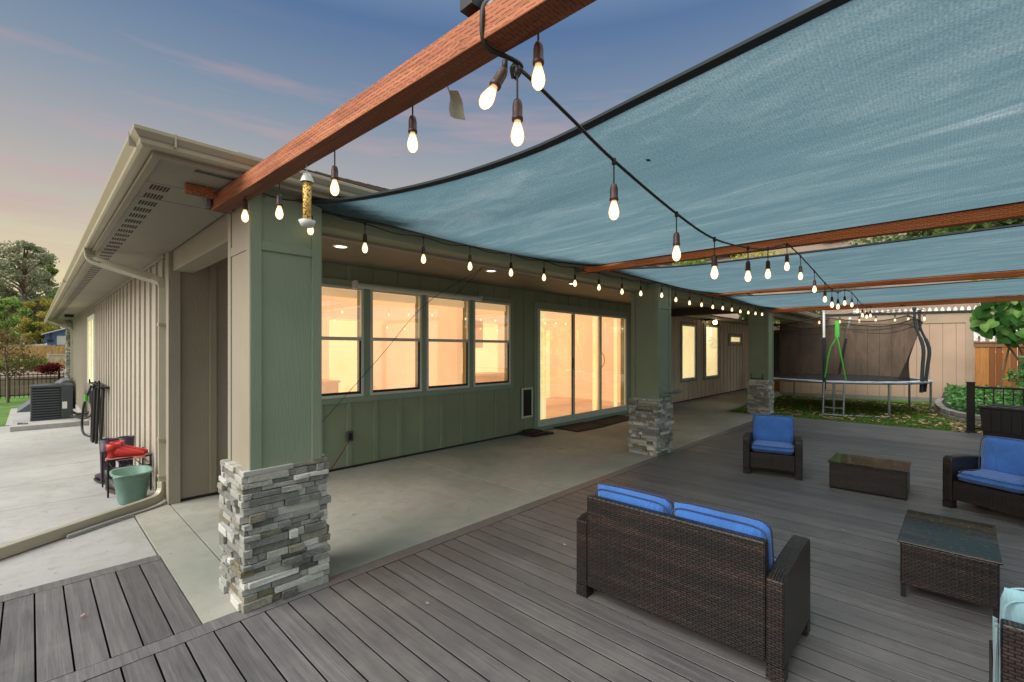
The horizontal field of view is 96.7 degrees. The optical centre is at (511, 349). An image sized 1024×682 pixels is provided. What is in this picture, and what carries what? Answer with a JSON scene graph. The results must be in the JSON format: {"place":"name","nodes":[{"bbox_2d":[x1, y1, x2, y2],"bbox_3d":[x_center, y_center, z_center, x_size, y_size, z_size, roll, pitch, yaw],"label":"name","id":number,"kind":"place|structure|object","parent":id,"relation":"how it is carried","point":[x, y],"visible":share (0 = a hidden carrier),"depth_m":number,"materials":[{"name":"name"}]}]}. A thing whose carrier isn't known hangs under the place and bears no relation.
{"place":"outdoors","nodes":[
{"label":"outdoors","id":0,"kind":"place"},
{"bbox_2d":[0,359,23,368],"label":"ornamental grass","id":1,"kind":"object","parent":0,"point":[10,362],"depth_m":21.15,"materials":[{"name":"green plant"}]},
{"bbox_2d":[0,395,29,426],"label":"lawn","id":2,"kind":"structure","parent":0,"point":[15,402],"depth_m":14.24,"materials":[{"name":"green plant"}]},
{"bbox_2d":[0,329,48,402],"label":"maple sapling","id":3,"kind":"object","parent":2,"relation":"on","point":[6,354],"visible":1,"depth_m":15.07,"materials":[{"name":"green plant"}]},
{"bbox_2d":[0,370,64,398],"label":"iron fence","id":4,"kind":"object","parent":2,"relation":"on","point":[28,379],"visible":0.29,"depth_m":16.41,"materials":[{"name":"black metal"}]},
{"bbox_2d":[0,344,65,366],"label":"wooden fence","id":5,"kind":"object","parent":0,"point":[40,350],"depth_m":33.49,"materials":[{"name":"brown wood"}]},
{"bbox_2d":[0,589,160,681],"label":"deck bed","id":6,"kind":"object","parent":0,"point":[35,665],"depth_m":2.55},
{"bbox_2d":[0,406,166,619],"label":"path","id":7,"kind":"structure","parent":0,"point":[52,472],"depth_m":4.41,"materials":[{"name":"concrete"}]},
{"bbox_2d":[17,377,69,412],"bbox_3d":[-13.940,1.308,13.566,1.700,0.855,1.070,0,0,43],"label":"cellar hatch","id":8,"kind":"object","parent":7,"relation":"on","point":[24,407],"visible":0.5,"depth_m":13.26,"materials":[{"name":"grey metal"}]},
{"bbox_2d":[94,435,134,483],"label":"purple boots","id":9,"kind":"object","parent":7,"relation":"on","point":[128,440],"visible":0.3,"depth_m":5.27,"materials":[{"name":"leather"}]},
{"bbox_2d":[104,465,132,493],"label":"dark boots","id":10,"kind":"object","parent":7,"relation":"on","point":[111,487],"visible":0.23,"depth_m":4.91,"materials":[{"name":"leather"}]},
{"bbox_2d":[101,447,152,497],"bbox_3d":[-4.250,1.332,5.023,0.538,0.396,0.383,0,0,43],"label":"boot rack","id":11,"kind":"object","parent":7,"relation":"on","point":[108,463],"visible":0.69,"depth_m":4.96,"materials":[{"name":"black metal"}]},
{"bbox_2d":[105,440,149,460],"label":"red boots","id":12,"kind":"object","parent":11,"relation":"on","point":[118,449],"visible":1,"depth_m":4.85,"materials":[{"name":"red rubber"}]},
{"bbox_2d":[109,465,152,504],"bbox_3d":[-3.832,1.364,4.592,0.460,0.307,0.331,0,0,43],"label":"bucket","id":13,"kind":"object","parent":7,"relation":"on","point":[131,483],"visible":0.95,"depth_m":4.49,"materials":[{"name":"green plastic"}]},
{"bbox_2d":[0,0,821,345],"label":"sky","id":14,"kind":"structure","parent":0,"point":[249,77],"materials":[{"name":"blue"}]},
{"bbox_2d":[134,389,781,623],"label":"patio","id":15,"kind":"structure","parent":0,"point":[397,505],"depth_m":4.79,"materials":[{"name":"concrete"}]},
{"bbox_2d":[520,428,553,436],"bbox_3d":[0.442,1.457,8.065,0.350,0.084,0.520,0,0,43],"label":"door mat","id":16,"kind":"object","parent":15,"relation":"on","point":[531,432],"visible":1,"depth_m":7.97,"materials":[{"name":"rubber"}]},
{"bbox_2d":[553,422,606,431],"bbox_3d":[1.327,1.489,8.818,0.930,0.014,0.600,0,0,-44],"label":"door mat","id":17,"kind":"object","parent":15,"relation":"on","point":[580,426],"depth_m":8.81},
{"bbox_2d":[586,415,628,424],"bbox_3d":[2.148,1.489,9.693,0.510,0.014,1.370,0,0,39],"label":"door mat","id":18,"kind":"object","parent":15,"relation":"on","point":[614,419],"depth_m":9.55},
{"bbox_2d":[773,380,779,390],"bbox_3d":[9.496,1.175,16.645,1.300,0.850,0.030,0,0,43],"label":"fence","id":19,"kind":"object","parent":15,"relation":"on","point":[776,385],"depth_m":16.53,"materials":[{"name":"brown wood"}]},
{"bbox_2d":[0,231,1017,392],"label":"ground","id":20,"kind":"structure","parent":0,"point":[836,245],"depth_m":21.05,"materials":[{"name":"soil"}]},
{"bbox_2d":[2,280,20,327],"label":"broadleaf tree","id":21,"kind":"object","parent":20,"relation":"on","point":[13,308],"visible":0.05,"depth_m":61.19,"materials":[{"name":"green plant"}]},
{"bbox_2d":[0,296,32,344],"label":"broadleaf tree","id":22,"kind":"object","parent":20,"relation":"on","point":[9,319],"visible":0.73,"depth_m":53.50,"materials":[{"name":"green plant"}]},
{"bbox_2d":[0,240,60,344],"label":"pine tree","id":23,"kind":"object","parent":20,"relation":"on","point":[13,254],"visible":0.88,"depth_m":58.16,"materials":[{"name":"green plant"}]},
{"bbox_2d":[14,314,48,344],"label":"broadleaf tree","id":24,"kind":"object","parent":20,"relation":"on","point":[32,327],"visible":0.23,"depth_m":60.01,"materials":[{"name":"green plant"}]},
{"bbox_2d":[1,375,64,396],"bbox_3d":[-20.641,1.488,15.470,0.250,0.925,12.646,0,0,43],"label":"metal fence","id":25,"kind":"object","parent":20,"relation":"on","point":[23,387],"depth_m":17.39,"materials":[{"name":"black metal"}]},
{"bbox_2d":[13,264,55,318],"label":"broadleaf tree","id":26,"kind":"object","parent":20,"relation":"on","point":[34,270],"visible":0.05,"depth_m":70.91,"materials":[{"name":"green plant"}]},
{"bbox_2d":[23,356,49,370],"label":"ornamental grass","id":27,"kind":"object","parent":20,"relation":"on","point":[44,362],"depth_m":21.03,"materials":[{"name":"green plant"}]},
{"bbox_2d":[13,297,63,343],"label":"broadleaf tree","id":28,"kind":"object","parent":20,"relation":"on","point":[44,302],"visible":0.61,"depth_m":57.72,"materials":[{"name":"green plant"}]},
{"bbox_2d":[29,255,61,333],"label":"conifer tree","id":29,"kind":"object","parent":20,"relation":"on","point":[52,271],"visible":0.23,"depth_m":67.19,"materials":[{"name":"green plant"}]},
{"bbox_2d":[10,412,88,431],"bbox_3d":[-10.773,1.850,10.621,2.150,0.500,1.210,0,0,43],"label":"concrete pad","id":30,"kind":"object","parent":20,"relation":"on","point":[46,424],"visible":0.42,"depth_m":10.03,"materials":[{"name":"grey concrete"}]},
{"bbox_2d":[30,383,88,420],"bbox_3d":[-10.522,1.198,10.612,1.111,0.805,0.965,0,0,43],"label":"air conditioner","id":31,"kind":"object","parent":30,"relation":"on","point":[51,401],"visible":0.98,"depth_m":10.43,"materials":[{"name":"black metal"}]},
{"bbox_2d":[34,362,64,373],"bbox_3d":[-20.065,0.823,19.794,0.752,0.605,0.981,0,0,43],"label":"barberry shrub","id":32,"kind":"object","parent":20,"relation":"on","point":[51,367],"visible":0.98,"depth_m":19.68,"materials":[{"name":"red plant"}]},
{"bbox_2d":[41,328,65,345],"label":"blue building","id":33,"kind":"structure","parent":20,"relation":"on","point":[55,337],"depth_m":57.95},
{"bbox_2d":[57,336,65,344],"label":"garage door","id":34,"kind":"structure","parent":33,"relation":"in","point":[61,340],"depth_m":58.27,"materials":[{"name":"white paint"}]},
{"bbox_2d":[47,353,65,363],"bbox_3d":[-25.200,0.740,25.767,0.130,1.120,1.524,0,0,43],"label":"vinyl fence","id":35,"kind":"object","parent":20,"relation":"on","point":[53,356],"visible":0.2,"depth_m":25.44,"materials":[{"name":"white plastic"}]},
{"bbox_2d":[0,123,828,613],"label":"house","id":36,"kind":"structure","parent":20,"relation":"on","point":[230,359],"depth_m":5.33,"materials":[{"name":"beige"}]},
{"bbox_2d":[87,313,94,385],"bbox_3d":[-9.239,0.005,10.023,1.600,1.520,0.045,0,0,43],"label":"window","id":37,"kind":"structure","parent":36,"relation":"in","point":[91,319],"depth_m":10.02,"materials":[{"name":"glass"}]},
{"bbox_2d":[81,379,109,443],"bbox_3d":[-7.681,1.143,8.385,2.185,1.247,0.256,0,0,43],"label":"garden hose","id":38,"kind":"object","parent":36,"relation":"attached to","point":[97,412],"visible":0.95,"depth_m":7.97,"materials":[{"name":"black rubber"}]},
{"bbox_2d":[322,284,363,398],"bbox_3d":[-2.234,-0.102,5.618,0.112,1.393,0.827,0,0,43],"label":"window","id":39,"kind":"structure","parent":36,"relation":"in","point":[331,291],"depth_m":5.79,"materials":[{"name":"plastic"}]},
{"bbox_2d":[370,289,421,394],"bbox_3d":[-1.607,-0.102,6.280,0.112,1.393,0.810,0,0,43],"label":"window","id":40,"kind":"structure","parent":36,"relation":"in","point":[390,296],"depth_m":6.26,"materials":[{"name":"plastic"}]},
{"bbox_2d":[322,267,482,421],"bbox_3d":[-1.037,-0.080,5.983,1.137,1.965,2.667,0,0,43],"label":"roller shade","id":41,"kind":"object","parent":36,"relation":"attached to","point":[356,284],"visible":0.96,"depth_m":6.19,"materials":[{"name":"plastic"}]},
{"bbox_2d":[426,295,469,390],"bbox_3d":[-0.990,-0.102,6.932,0.112,1.393,0.825,0,0,43],"label":"window","id":42,"kind":"structure","parent":36,"relation":"in","point":[440,301],"depth_m":6.93,"materials":[{"name":"plastic"}]},
{"bbox_2d":[473,300,510,386],"bbox_3d":[-0.356,-0.102,7.602,0.112,1.393,0.850,0,0,43],"label":"window","id":43,"kind":"structure","parent":36,"relation":"in","point":[489,305],"depth_m":7.64,"materials":[{"name":"plastic"}]},
{"bbox_2d":[241,193,762,315],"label":"string lights","id":44,"kind":"object","parent":36,"relation":"hanging from","point":[245,218],"visible":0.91,"depth_m":3.73,"materials":[{"name":"black rubber"}]},
{"bbox_2d":[521,387,532,418],"bbox_3d":[0.274,0.950,8.189,0.021,0.540,0.300,0,0,43],"label":"pet door","id":45,"kind":"structure","parent":36,"relation":"in","point":[526,393],"depth_m":8.17,"materials":[{"name":"plastic"}]},
{"bbox_2d":[538,308,626,426],"bbox_3d":[1.604,0.330,9.565,0.098,2.184,3.241,0,0,43],"label":"sliding door","id":46,"kind":"structure","parent":36,"relation":"in","point":[573,416],"depth_m":9.37,"materials":[{"name":"plastic"}]},
{"bbox_2d":[682,324,695,379],"bbox_3d":[5.184,0.065,13.408,0.052,1.610,1.000,0,0,43],"label":"window","id":47,"kind":"structure","parent":36,"relation":"in","point":[688,331],"depth_m":13.43,"materials":[{"name":"glass"}]},
{"bbox_2d":[705,325,717,377],"bbox_3d":[6.456,0.050,14.751,0.052,1.660,1.100,0,0,43],"label":"window","id":48,"kind":"structure","parent":36,"relation":"in","point":[711,332],"depth_m":14.74,"materials":[{"name":"glass"}]},
{"bbox_2d":[730,336,740,342],"bbox_3d":[8.038,-0.370,16.421,0.052,0.260,1.100,0,0,43],"label":"window","id":49,"kind":"structure","parent":36,"relation":"in","point":[733,339],"depth_m":16.44,"materials":[{"name":"glass"}]},
{"bbox_2d":[673,258,710,265],"bbox_3d":[13.204,-6.490,33.587,2.247,1.370,3.873,0,0,-23],"label":"hillside shrub","id":50,"kind":"object","parent":20,"relation":"on","point":[692,262],"visible":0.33,"depth_m":33.17,"materials":[{"name":"green plant"}]},
{"bbox_2d":[738,313,779,328],"bbox_3d":[10.319,-0.461,20.040,2.093,3.122,3.331,0,0,3],"label":"evergreen tree","id":51,"kind":"object","parent":20,"relation":"on","point":[744,316],"visible":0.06,"depth_m":19.18,"materials":[{"name":"green plant"}]},
{"bbox_2d":[730,249,790,259],"bbox_3d":[16.026,-5.885,29.206,3.901,1.697,3.182,0,0,43],"label":"hillside shrub","id":52,"kind":"object","parent":20,"relation":"on","point":[759,254],"visible":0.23,"depth_m":28.70,"materials":[{"name":"green plant"}]},
{"bbox_2d":[795,306,826,313],"bbox_3d":[11.863,-0.634,19.243,3.338,3.469,3.171,0,0,43],"label":"evergreen tree","id":53,"kind":"object","parent":20,"relation":"on","point":[816,312],"visible":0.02,"depth_m":18.69,"materials":[{"name":"green plant"}]},
{"bbox_2d":[841,230,932,245],"bbox_3d":[20.007,-5.528,23.948,4.618,2.023,3.775,0,0,43],"label":"hillside shrub","id":54,"kind":"object","parent":20,"relation":"on","point":[866,241],"visible":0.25,"depth_m":23.89,"materials":[{"name":"green plant"}]},
{"bbox_2d":[852,303,984,341],"bbox_3d":[15.234,-0.835,17.250,3.800,1.770,0.200,0,0,43],"label":"picket fence","id":55,"kind":"object","parent":20,"relation":"on","point":[942,309],"visible":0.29,"depth_m":16.59,"materials":[{"name":"white paint"}]},
{"bbox_2d":[906,218,1023,238],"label":"evergreen tree","id":56,"kind":"object","parent":20,"relation":"on","point":[968,227],"visible":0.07,"depth_m":20.49,"materials":[{"name":"green plant"}]},
{"bbox_2d":[965,277,1017,280],"bbox_3d":[19.831,-2.839,17.854,2.995,1.293,2.416,0,0,43],"label":"hillside shrub","id":57,"kind":"object","parent":20,"relation":"on","point":[989,279],"visible":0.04,"depth_m":18.13,"materials":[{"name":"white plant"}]},
{"bbox_2d":[989,330,1017,365],"bbox_3d":[16.504,-0.260,14.119,2.450,1.820,0.200,0,0,43],"label":"picket fence","id":58,"kind":"object","parent":20,"relation":"on","point":[995,351],"visible":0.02,"depth_m":14.52,"materials":[{"name":"white paint"}]},
{"bbox_2d":[0,417,1023,681],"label":"deck","id":59,"kind":"structure","parent":0,"point":[502,599],"depth_m":2.61,"materials":[{"name":"grey wood"}]},
{"bbox_2d":[184,0,595,213],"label":"wooden beam","id":60,"kind":"structure","parent":59,"relation":"on","point":[455,54],"depth_m":1.51,"materials":[{"name":"wood"}]},
{"bbox_2d":[298,165,315,227],"bbox_3d":[-0.944,-0.710,2.101,0.076,0.286,0.076,0,0,43],"label":"bird feeder","id":61,"kind":"object","parent":60,"relation":"hanging from","point":[307,182],"visible":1,"depth_m":2.08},
{"bbox_2d":[275,34,544,218],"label":"string lights","id":62,"kind":"object","parent":60,"relation":"hanging from","point":[538,78],"visible":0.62,"depth_m":1.59,"materials":[{"name":"white glass"}]},
{"bbox_2d":[447,86,464,119],"bbox_3d":[-0.186,-0.810,1.500,0.026,0.095,0.066,0,0,43],"label":"cloth scrap","id":63,"kind":"object","parent":60,"relation":"hanging from","point":[456,109],"visible":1,"depth_m":1.51,"materials":[{"name":"grey fabric"}]},
{"bbox_2d":[460,0,523,79],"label":"cable clamp","id":64,"kind":"object","parent":60,"relation":"attached to","point":[468,8],"visible":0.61,"depth_m":1.28,"materials":[{"name":"black metal"}]},
{"bbox_2d":[576,484,809,681],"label":"loveseat","id":65,"kind":"object","parent":59,"relation":"on","point":[728,579],"visible":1,"depth_m":2.31,"materials":[{"name":"brown wicker"}]},
{"bbox_2d":[743,414,802,480],"bbox_3d":[3.211,1.161,5.615,0.615,0.677,0.540,0,0,31],"label":"armchair","id":66,"kind":"object","parent":59,"relation":"on","point":[771,442],"visible":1,"depth_m":5.51,"materials":[{"name":"blue fabric"}]},
{"bbox_2d":[576,203,1023,273],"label":"wooden beam","id":67,"kind":"structure","parent":59,"relation":"on","point":[1000,213],"depth_m":3.52,"materials":[{"name":"wood"}]},
{"bbox_2d":[262,0,1023,266],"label":"shade sail","id":68,"kind":"object","parent":67,"relation":"attached to","point":[822,116],"visible":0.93,"depth_m":2.15,"materials":[{"name":"blue fabric"}]},
{"bbox_2d":[702,270,1023,296],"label":"wooden beam","id":69,"kind":"structure","parent":59,"relation":"on","point":[1003,274],"depth_m":6.06,"materials":[{"name":"wood"}]},
{"bbox_2d":[610,223,1023,293],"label":"shade sail","id":70,"kind":"object","parent":69,"relation":"attached to","point":[992,249],"visible":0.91,"depth_m":4.86,"materials":[{"name":"blue fabric"}]},
{"bbox_2d":[828,453,910,500],"bbox_3d":[3.864,1.354,4.928,0.665,0.292,0.550,0,0,43],"label":"coffee table","id":71,"kind":"object","parent":59,"relation":"on","point":[881,476],"visible":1,"depth_m":4.76,"materials":[{"name":"brown wicker"}]},
{"bbox_2d":[766,295,1023,312],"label":"wooden beam","id":72,"kind":"structure","parent":59,"relation":"on","point":[939,302],"depth_m":8.74,"materials":[{"name":"wood"}]},
{"bbox_2d":[479,58,871,317],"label":"string lights","id":73,"kind":"object","parent":72,"relation":"hanging from","point":[487,98],"visible":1,"depth_m":1.62,"materials":[{"name":"black rubber"}]},
{"bbox_2d":[719,277,1023,308],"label":"shade sail","id":74,"kind":"object","parent":72,"relation":"attached to","point":[986,288],"visible":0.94,"depth_m":7.51,"materials":[{"name":"blue fabric"}]},
{"bbox_2d":[897,509,1002,623],"bbox_3d":[2.770,1.330,2.893,0.440,0.340,0.755,0,0,44],"label":"coffee table","id":75,"kind":"object","parent":59,"relation":"on","point":[960,559],"visible":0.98,"depth_m":2.69,"materials":[{"name":"brown wicker"}]},
{"bbox_2d":[942,435,1023,517],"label":"armchair","id":76,"kind":"object","parent":59,"relation":"on","point":[991,477],"visible":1,"depth_m":4.19,"materials":[{"name":"brown wicker"}]},
{"bbox_2d":[964,382,1023,432],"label":"railing","id":77,"kind":"object","parent":59,"relation":"on","point":[970,407],"visible":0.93,"depth_m":8.27,"materials":[{"name":"black metal"}]},
{"bbox_2d":[977,404,1023,439],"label":"storage box","id":78,"kind":"object","parent":59,"relation":"on","point":[1002,420],"visible":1,"depth_m":7.67,"materials":[{"name":"black plastic"}]},
{"bbox_2d":[989,587,1023,681],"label":"lounge chair","id":79,"kind":"object","parent":59,"relation":"on","point":[1006,653],"visible":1,"depth_m":1.54,"materials":[{"name":"teal fabric"}]},
{"bbox_2d":[726,391,982,433],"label":"lawn","id":80,"kind":"structure","parent":0,"point":[916,402],"depth_m":11.30,"materials":[{"name":"plant"}]},
{"bbox_2d":[773,307,932,417],"bbox_3d":[8.714,0.277,12.330,3.961,2.574,3.949,0,0,-8],"label":"trampoline","id":81,"kind":"object","parent":80,"relation":"on","point":[823,367],"visible":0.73,"depth_m":11.04,"materials":[{"name":"fabric"}]},
{"bbox_2d":[744,396,982,433],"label":"leaf litter","id":82,"kind":"object","parent":80,"relation":"on","point":[957,430],"visible":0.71,"depth_m":11.00,"materials":[{"name":"brown plant"}]},
{"bbox_2d":[780,310,973,401],"bbox_3d":[11.284,0.320,14.428,4.942,2.960,0.140,0,0,27],"label":"panel fence","id":83,"kind":"object","parent":80,"relation":"on","point":[949,335],"visible":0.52,"depth_m":13.81,"materials":[{"name":"beige wood"}]},
{"bbox_2d":[818,309,925,323],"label":"string lights","id":84,"kind":"object","parent":83,"relation":"attached to","point":[924,316],"visible":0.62,"depth_m":13.87,"materials":[{"name":"white glass"}]},
{"bbox_2d":[934,383,1022,423],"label":"garden bed","id":85,"kind":"object","parent":80,"relation":"on","point":[950,403],"visible":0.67,"depth_m":10.79,"materials":[{"name":"green plant"}]},
{"bbox_2d":[969,295,1023,395],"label":"leaf plant","id":86,"kind":"object","parent":85,"relation":"on","point":[1004,322],"visible":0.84,"depth_m":11.08,"materials":[{"name":"green plant"}]},
{"bbox_2d":[1002,355,1023,394],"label":"garden shrub","id":87,"kind":"object","parent":85,"relation":"on","point":[1019,375],"visible":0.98,"depth_m":10.63,"materials":[{"name":"green plant"}]},
{"bbox_2d":[974,333,1023,392],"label":"cedar fence","id":88,"kind":"object","parent":80,"relation":"on","point":[1001,352],"visible":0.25,"depth_m":13.04,"materials":[{"name":"wood"}]}
]}

